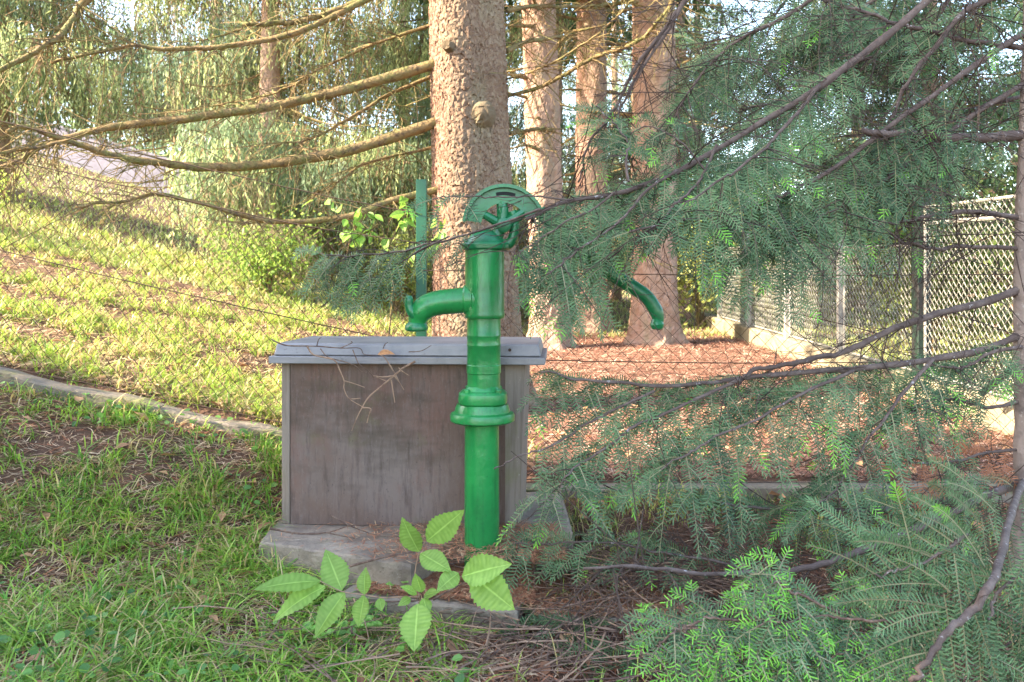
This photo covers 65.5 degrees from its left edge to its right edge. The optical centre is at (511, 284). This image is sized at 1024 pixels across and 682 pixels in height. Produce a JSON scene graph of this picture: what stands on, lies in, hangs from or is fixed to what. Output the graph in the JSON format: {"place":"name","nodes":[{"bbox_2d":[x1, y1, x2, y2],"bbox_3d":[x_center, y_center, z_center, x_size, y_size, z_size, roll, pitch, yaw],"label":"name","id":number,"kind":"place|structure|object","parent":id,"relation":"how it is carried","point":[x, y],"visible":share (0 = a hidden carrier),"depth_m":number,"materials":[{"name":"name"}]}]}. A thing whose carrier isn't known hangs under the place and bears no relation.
{"place":"outdoors","nodes":[
{"label":"outdoors","id":0,"kind":"place"},
{"bbox_2d":[0,152,1022,681],"bbox_3d":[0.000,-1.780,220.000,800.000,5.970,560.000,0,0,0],"label":"ground","id":1,"kind":"structure","parent":0,"point":[86,432],"depth_m":4.06,"materials":[{"name":"soil"}]},
{"bbox_2d":[0,154,45,212],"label":"shrub","id":2,"kind":"object","parent":1,"relation":"on","point":[20,195],"visible":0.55,"depth_m":9.92,"materials":[{"name":"green plant"}]},
{"bbox_2d":[0,365,164,417],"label":"concrete kerb","id":3,"kind":"structure","parent":1,"relation":"on","point":[9,374],"depth_m":3.95,"materials":[{"name":"grey concrete"}]},
{"bbox_2d":[0,0,191,201],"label":"weeping spruce","id":4,"kind":"object","parent":1,"relation":"on","point":[46,13],"visible":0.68,"depth_m":12.89,"materials":[{"name":"green plant"}]},
{"bbox_2d":[10,112,363,219],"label":"garden wall","id":5,"kind":"structure","parent":1,"relation":"on","point":[94,164],"depth_m":23.40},
{"bbox_2d":[50,0,362,231],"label":"weeping spruce","id":6,"kind":"object","parent":1,"relation":"on","point":[204,30],"visible":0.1,"depth_m":16.34,"materials":[{"name":"green plant"}]},
{"bbox_2d":[0,121,426,423],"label":"chain link fence","id":7,"kind":"object","parent":1,"relation":"on","point":[421,190],"visible":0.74,"depth_m":4.00,"materials":[{"name":"metal"}]},
{"bbox_2d":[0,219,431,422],"bbox_3d":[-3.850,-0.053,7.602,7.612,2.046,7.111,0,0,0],"label":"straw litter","id":8,"kind":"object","parent":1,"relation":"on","point":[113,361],"visible":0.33,"depth_m":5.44,"materials":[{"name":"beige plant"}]},
{"bbox_2d":[160,405,281,444],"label":"concrete kerb","id":9,"kind":"structure","parent":1,"relation":"on","point":[230,424],"depth_m":3.95,"materials":[{"name":"grey concrete"}]},
{"bbox_2d":[0,381,479,681],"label":"ground weeds","id":10,"kind":"object","parent":1,"relation":"on","point":[60,635],"visible":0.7,"depth_m":2.47,"materials":[{"name":"green plant"}]},
{"bbox_2d":[50,0,432,302],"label":"weeping spruce","id":11,"kind":"object","parent":1,"relation":"on","point":[252,199],"visible":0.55,"depth_m":11.65,"materials":[{"name":"green plant"}]},
{"bbox_2d":[0,371,532,681],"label":"grass","id":12,"kind":"structure","parent":1,"relation":"on","point":[21,636],"depth_m":2.82,"materials":[{"name":"green plant"}]},
{"bbox_2d":[177,203,358,294],"bbox_3d":[-3.020,-0.396,9.885,1.826,1.175,1.842,0,0,32],"label":"shrub","id":13,"kind":"object","parent":1,"relation":"on","point":[253,262],"visible":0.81,"depth_m":9.63,"materials":[{"name":"green plant"}]},
{"bbox_2d":[229,584,313,631],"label":"dry twig","id":14,"kind":"object","parent":1,"relation":"on","point":[250,598],"visible":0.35,"depth_m":2.82,"materials":[{"name":"brown wood"}]},
{"bbox_2d":[0,206,547,464],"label":"grass","id":15,"kind":"structure","parent":1,"relation":"on","point":[134,350],"depth_m":5.80,"materials":[{"name":"green plant"}]},
{"bbox_2d":[302,621,333,640],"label":"leafy herb","id":16,"kind":"object","parent":1,"relation":"on","point":[309,627],"visible":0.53,"depth_m":2.54,"materials":[{"name":"green plant"}]},
{"bbox_2d":[339,615,381,636],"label":"leafy herb","id":17,"kind":"object","parent":1,"relation":"on","point":[376,623],"visible":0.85,"depth_m":2.59,"materials":[{"name":"green plant"}]},
{"bbox_2d":[0,0,729,408],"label":"spruce tree","id":18,"kind":"object","parent":1,"relation":"on","point":[468,126],"visible":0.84,"depth_m":5.72,"materials":[{"name":"brown plant"}]},
{"bbox_2d":[301,196,445,335],"bbox_3d":[-0.737,0.186,4.300,0.767,1.332,0.217,0,0,0],"label":"beech sapling","id":19,"kind":"object","parent":1,"relation":"on","point":[385,243],"visible":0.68,"depth_m":4.31,"materials":[{"name":"green plant"}]},
{"bbox_2d":[253,509,514,651],"bbox_3d":[-0.390,0.949,2.525,0.777,0.481,0.317,0,0,-4],"label":"ash seedling","id":20,"kind":"object","parent":1,"relation":"on","point":[481,576],"visible":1,"depth_m":2.46,"materials":[{"name":"green plant"}]},
{"bbox_2d":[359,204,432,314],"bbox_3d":[-1.573,-0.310,11.064,1.488,1.568,1.764,0,0,-27],"label":"shrub","id":21,"kind":"object","parent":1,"relation":"on","point":[398,302],"visible":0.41,"depth_m":10.96,"materials":[{"name":"green plant"}]},
{"bbox_2d":[386,581,408,587],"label":"leafy herb","id":22,"kind":"object","parent":1,"relation":"on","point":[390,584],"visible":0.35,"depth_m":2.85,"materials":[{"name":"green plant"}]},
{"bbox_2d":[286,0,528,253],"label":"weeping spruce","id":23,"kind":"object","parent":1,"relation":"on","point":[400,1],"visible":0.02,"depth_m":17.68,"materials":[{"name":"green plant"}]},
{"bbox_2d":[395,636,423,661],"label":"leafy herb","id":24,"kind":"object","parent":1,"relation":"on","point":[400,648],"visible":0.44,"depth_m":2.46,"materials":[{"name":"green plant"}]},
{"bbox_2d":[259,491,572,591],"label":"concrete slab","id":25,"kind":"structure","parent":1,"relation":"on","point":[310,552],"depth_m":3.06,"materials":[{"name":"grey concrete"}]},
{"bbox_2d":[270,514,399,538],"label":"dry twig","id":26,"kind":"object","parent":25,"relation":"on","point":[280,530],"visible":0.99,"depth_m":3.10,"materials":[{"name":"brown wood"}]},
{"bbox_2d":[349,551,413,566],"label":"dry twig","id":27,"kind":"object","parent":25,"relation":"on","point":[360,563],"visible":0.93,"depth_m":2.86,"materials":[{"name":"brown wood"}]},
{"bbox_2d":[269,336,546,527],"bbox_3d":[-0.418,0.622,3.482,1.135,0.756,0.500,0,0,4],"label":"well box","id":28,"kind":"object","parent":25,"relation":"on","point":[390,460],"visible":0.9,"depth_m":3.29,"materials":[{"name":"weathered wood"},{"name":"painted wood"}]},
{"bbox_2d":[307,346,364,406],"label":"dry twig","id":29,"kind":"object","parent":28,"relation":"on","point":[308,348],"visible":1,"depth_m":3.16,"materials":[{"name":"brown wood"}]},
{"bbox_2d":[271,337,431,380],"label":"dry twig","id":30,"kind":"object","parent":28,"relation":"on","point":[339,348],"visible":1,"depth_m":3.17,"materials":[{"name":"brown wood"}]},
{"bbox_2d":[351,355,415,430],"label":"dry twig","id":31,"kind":"object","parent":28,"relation":"on","point":[397,372],"visible":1,"depth_m":3.15,"materials":[{"name":"brown wood"}]},
{"bbox_2d":[378,349,393,354],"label":"dead leaf","id":32,"kind":"object","parent":28,"relation":"on","point":[384,352],"visible":1,"depth_m":3.17,"materials":[{"name":"orange plant"}]},
{"bbox_2d":[342,625,492,662],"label":"dry twig","id":33,"kind":"object","parent":1,"relation":"on","point":[395,644],"visible":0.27,"depth_m":2.52,"materials":[{"name":"brown wood"}]},
{"bbox_2d":[343,565,535,634],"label":"concrete slab","id":34,"kind":"structure","parent":1,"relation":"on","point":[442,604],"depth_m":2.74,"materials":[{"name":"grey concrete"}]},
{"bbox_2d":[432,582,465,600],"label":"dry twig","id":35,"kind":"object","parent":34,"relation":"on","point":[440,595],"visible":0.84,"depth_m":2.66,"materials":[{"name":"brown wood"}]},
{"bbox_2d":[306,0,575,334],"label":"weeping spruce","id":36,"kind":"object","parent":1,"relation":"on","point":[418,50],"visible":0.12,"depth_m":13.79,"materials":[{"name":"green plant"}]},
{"bbox_2d":[281,520,706,617],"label":"needle litter","id":37,"kind":"object","parent":1,"relation":"on","point":[436,575],"visible":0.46,"depth_m":2.88,"materials":[{"name":"brown plant"}]},
{"bbox_2d":[0,152,1012,360],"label":"meadow grass","id":38,"kind":"structure","parent":1,"relation":"on","point":[192,249],"depth_m":11.81,"materials":[{"name":"green plant"}]},
{"bbox_2d":[0,282,1020,681],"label":"leaf litter","id":39,"kind":"object","parent":1,"relation":"on","point":[362,678],"visible":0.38,"depth_m":3.61,"materials":[{"name":"brown plant"}]},
{"bbox_2d":[0,380,1023,681],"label":"straw litter","id":40,"kind":"object","parent":1,"relation":"on","point":[434,636],"visible":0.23,"depth_m":3.08,"materials":[{"name":"brown plant"}]},
{"bbox_2d":[10,4,1016,284],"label":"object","id":41,"kind":"object","parent":1,"relation":"on","point":[204,144],"depth_m":34.24,"materials":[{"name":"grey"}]},
{"bbox_2d":[481,631,546,670],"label":"dry twig","id":42,"kind":"object","parent":1,"relation":"on","point":[505,656],"visible":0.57,"depth_m":2.47,"materials":[{"name":"brown wood"}]},
{"bbox_2d":[414,0,632,164],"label":"spruce tree","id":43,"kind":"object","parent":1,"relation":"on","point":[574,53],"visible":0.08,"depth_m":16.44,"materials":[{"name":"green plant"}]},
{"bbox_2d":[404,184,663,566],"bbox_3d":[0.086,0.365,3.050,0.993,1.492,0.231,0,0,0],"label":"hand pump","id":44,"kind":"object","parent":1,"relation":"on","point":[482,413],"visible":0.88,"depth_m":3.00,"materials":[{"name":"green paint"}]},
{"bbox_2d":[404,0,697,351],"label":"spruce tree","id":45,"kind":"object","parent":1,"relation":"on","point":[540,174],"visible":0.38,"depth_m":10.01,"materials":[{"name":"brown plant"}]},
{"bbox_2d":[489,630,619,671],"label":"dry twig","id":46,"kind":"object","parent":1,"relation":"on","point":[508,666],"visible":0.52,"depth_m":2.41,"materials":[{"name":"brown wood"}]},
{"bbox_2d":[533,548,596,569],"bbox_3d":[0.193,1.123,3.168,0.358,0.149,0.320,0,0,34],"label":"fallen fir spray","id":47,"kind":"object","parent":1,"relation":"on","point":[558,560],"visible":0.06,"depth_m":3.12,"materials":[{"name":"plant"}]},
{"bbox_2d":[419,0,713,334],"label":"spruce tree","id":48,"kind":"object","parent":1,"relation":"on","point":[599,74],"visible":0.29,"depth_m":12.31,"materials":[{"name":"brown plant"}]},
{"bbox_2d":[506,10,630,298],"bbox_3d":[1.116,-5.350,19.679,5.121,12.200,4.813,0,0,0],"label":"fir tree","id":49,"kind":"object","parent":1,"relation":"on","point":[564,80],"visible":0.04,"depth_m":19.39,"materials":[{"name":"green plant"}]},
{"bbox_2d":[526,483,629,499],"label":"concrete kerb","id":50,"kind":"structure","parent":1,"relation":"on","point":[529,488],"depth_m":3.95,"materials":[{"name":"grey concrete"}]},
{"bbox_2d":[568,516,594,547],"bbox_3d":[0.271,1.149,3.551,0.386,0.170,0.476,0,0,0],"label":"fallen fir spray","id":51,"kind":"object","parent":1,"relation":"on","point":[576,533],"visible":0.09,"depth_m":3.52,"materials":[{"name":"plant"}]},
{"bbox_2d":[140,500,1023,681],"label":"twig litter","id":52,"kind":"object","parent":1,"relation":"on","point":[568,625],"visible":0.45,"depth_m":2.59,"materials":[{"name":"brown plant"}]},
{"bbox_2d":[533,552,639,581],"bbox_3d":[0.276,1.079,3.049,0.294,0.157,0.460,0,0,43],"label":"fallen fir spray","id":53,"kind":"object","parent":1,"relation":"on","point":[594,560],"visible":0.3,"depth_m":2.93,"materials":[{"name":"plant"}]},
{"bbox_2d":[545,607,659,681],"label":"fallen fir spray","id":54,"kind":"object","parent":1,"relation":"on","point":[593,654],"visible":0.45,"depth_m":2.49,"materials":[{"name":"brown plant"}]},
{"bbox_2d":[531,582,697,640],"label":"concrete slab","id":55,"kind":"structure","parent":1,"relation":"on","point":[614,618],"depth_m":2.68,"materials":[{"name":"grey concrete"}]},
{"bbox_2d":[495,593,611,650],"bbox_3d":[0.119,1.164,2.702,0.420,0.155,0.267,0,0,-43],"label":"fallen fir spray","id":56,"kind":"object","parent":55,"relation":"on","point":[532,618],"visible":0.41,"depth_m":2.63,"materials":[{"name":"brown plant"}]},
{"bbox_2d":[563,0,713,300],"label":"fir tree","id":57,"kind":"object","parent":1,"relation":"on","point":[619,293],"visible":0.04,"depth_m":22.39,"materials":[{"name":"green plant"}]},
{"bbox_2d":[290,0,1023,681],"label":"silver fir","id":58,"kind":"object","parent":1,"relation":"on","point":[800,110],"visible":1,"depth_m":2.90,"materials":[{"name":"green plant"}]},
{"bbox_2d":[558,0,790,346],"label":"spruce tree","id":59,"kind":"object","parent":1,"relation":"on","point":[640,325],"visible":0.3,"depth_m":10.54,"materials":[{"name":"brown plant"}]},
{"bbox_2d":[566,0,810,318],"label":"fir tree","id":60,"kind":"object","parent":1,"relation":"on","point":[681,21],"visible":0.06,"depth_m":15.29,"materials":[{"name":"green plant"}]},
{"bbox_2d":[620,174,769,326],"bbox_3d":[2.933,-0.633,13.048,2.658,2.841,3.085,0,0,38],"label":"shrub","id":61,"kind":"object","parent":1,"relation":"on","point":[699,318],"visible":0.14,"depth_m":12.97,"materials":[{"name":"green plant"}]},
{"bbox_2d":[614,0,783,308],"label":"fir tree","id":62,"kind":"object","parent":1,"relation":"on","point":[710,121],"depth_m":20.72,"materials":[{"name":"green plant"}]},
{"bbox_2d":[422,255,1014,482],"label":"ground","id":63,"kind":"structure","parent":1,"relation":"on","point":[749,359],"depth_m":4.00,"materials":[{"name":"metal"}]},
{"bbox_2d":[430,323,1013,481],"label":"needle litter","id":64,"kind":"object","parent":1,"relation":"on","point":[579,347],"visible":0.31,"depth_m":7.01,"materials":[{"name":"brown plant"}]},
{"bbox_2d":[504,337,1020,681],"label":"sparse grass","id":65,"kind":"structure","parent":1,"relation":"on","point":[649,514],"depth_m":3.63,"materials":[{"name":"plant"}]},
{"bbox_2d":[634,482,892,501],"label":"concrete kerb","id":66,"kind":"structure","parent":1,"relation":"on","point":[763,489],"depth_m":3.95,"materials":[{"name":"grey concrete"}]},
{"bbox_2d":[695,195,1014,435],"bbox_3d":[3.196,0.296,8.800,0.410,2.154,10.412,0,0,0],"label":"fence","id":67,"kind":"object","parent":1,"relation":"on","point":[752,331],"visible":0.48,"depth_m":6.99,"materials":[{"name":"metal"}]},
{"bbox_2d":[710,0,1011,315],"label":"fir tree","id":68,"kind":"object","parent":1,"relation":"on","point":[880,292],"visible":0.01,"depth_m":17.00,"materials":[{"name":"green plant"}]},
{"bbox_2d":[786,0,1022,330],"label":"fir tree","id":69,"kind":"object","parent":1,"relation":"on","point":[1012,12],"visible":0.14,"depth_m":11.56,"materials":[{"name":"green plant"}]},
{"bbox_2d":[847,142,1015,354],"bbox_3d":[5.032,-0.323,9.134,2.745,2.482,2.578,0,0,0],"label":"shrub","id":70,"kind":"object","parent":1,"relation":"on","point":[961,263],"visible":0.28,"depth_m":8.94,"materials":[{"name":"green plant"}]},
{"bbox_2d":[890,480,1012,504],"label":"concrete kerb","id":71,"kind":"structure","parent":1,"relation":"on","point":[1008,495],"depth_m":3.95,"materials":[{"name":"grey concrete"}]},
{"bbox_2d":[895,0,1022,308],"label":"fir tree","id":72,"kind":"object","parent":1,"relation":"on","point":[1019,62],"visible":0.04,"depth_m":13.00,"materials":[{"name":"green plant"}]},
{"bbox_2d":[930,179,1013,380],"bbox_3d":[4.651,0.054,6.492,2.531,1.891,2.313,0,0,12],"label":"shrub","id":73,"kind":"object","parent":1,"relation":"on","point":[1001,263],"visible":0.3,"depth_m":6.62,"materials":[{"name":"green plant"}]},
{"bbox_2d":[933,129,1017,354],"bbox_3d":[6.174,-0.522,7.996,3.286,2.950,3.719,0,0,36],"label":"shrub","id":74,"kind":"object","parent":1,"relation":"on","point":[1009,173],"visible":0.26,"depth_m":8.33,"materials":[{"name":"green plant"}]},
{"bbox_2d":[966,81,1018,228],"bbox_3d":[8.109,-0.943,9.896,4.739,3.679,4.202,0,0,0],"label":"shrub","id":75,"kind":"object","parent":1,"relation":"on","point":[1013,189],"visible":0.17,"depth_m":11.23,"materials":[{"name":"green plant"}]},
{"bbox_2d":[16,0,1021,260],"label":"sky","id":76,"kind":"structure","parent":0,"point":[743,2],"materials":[{"name":"white"}]}
]}

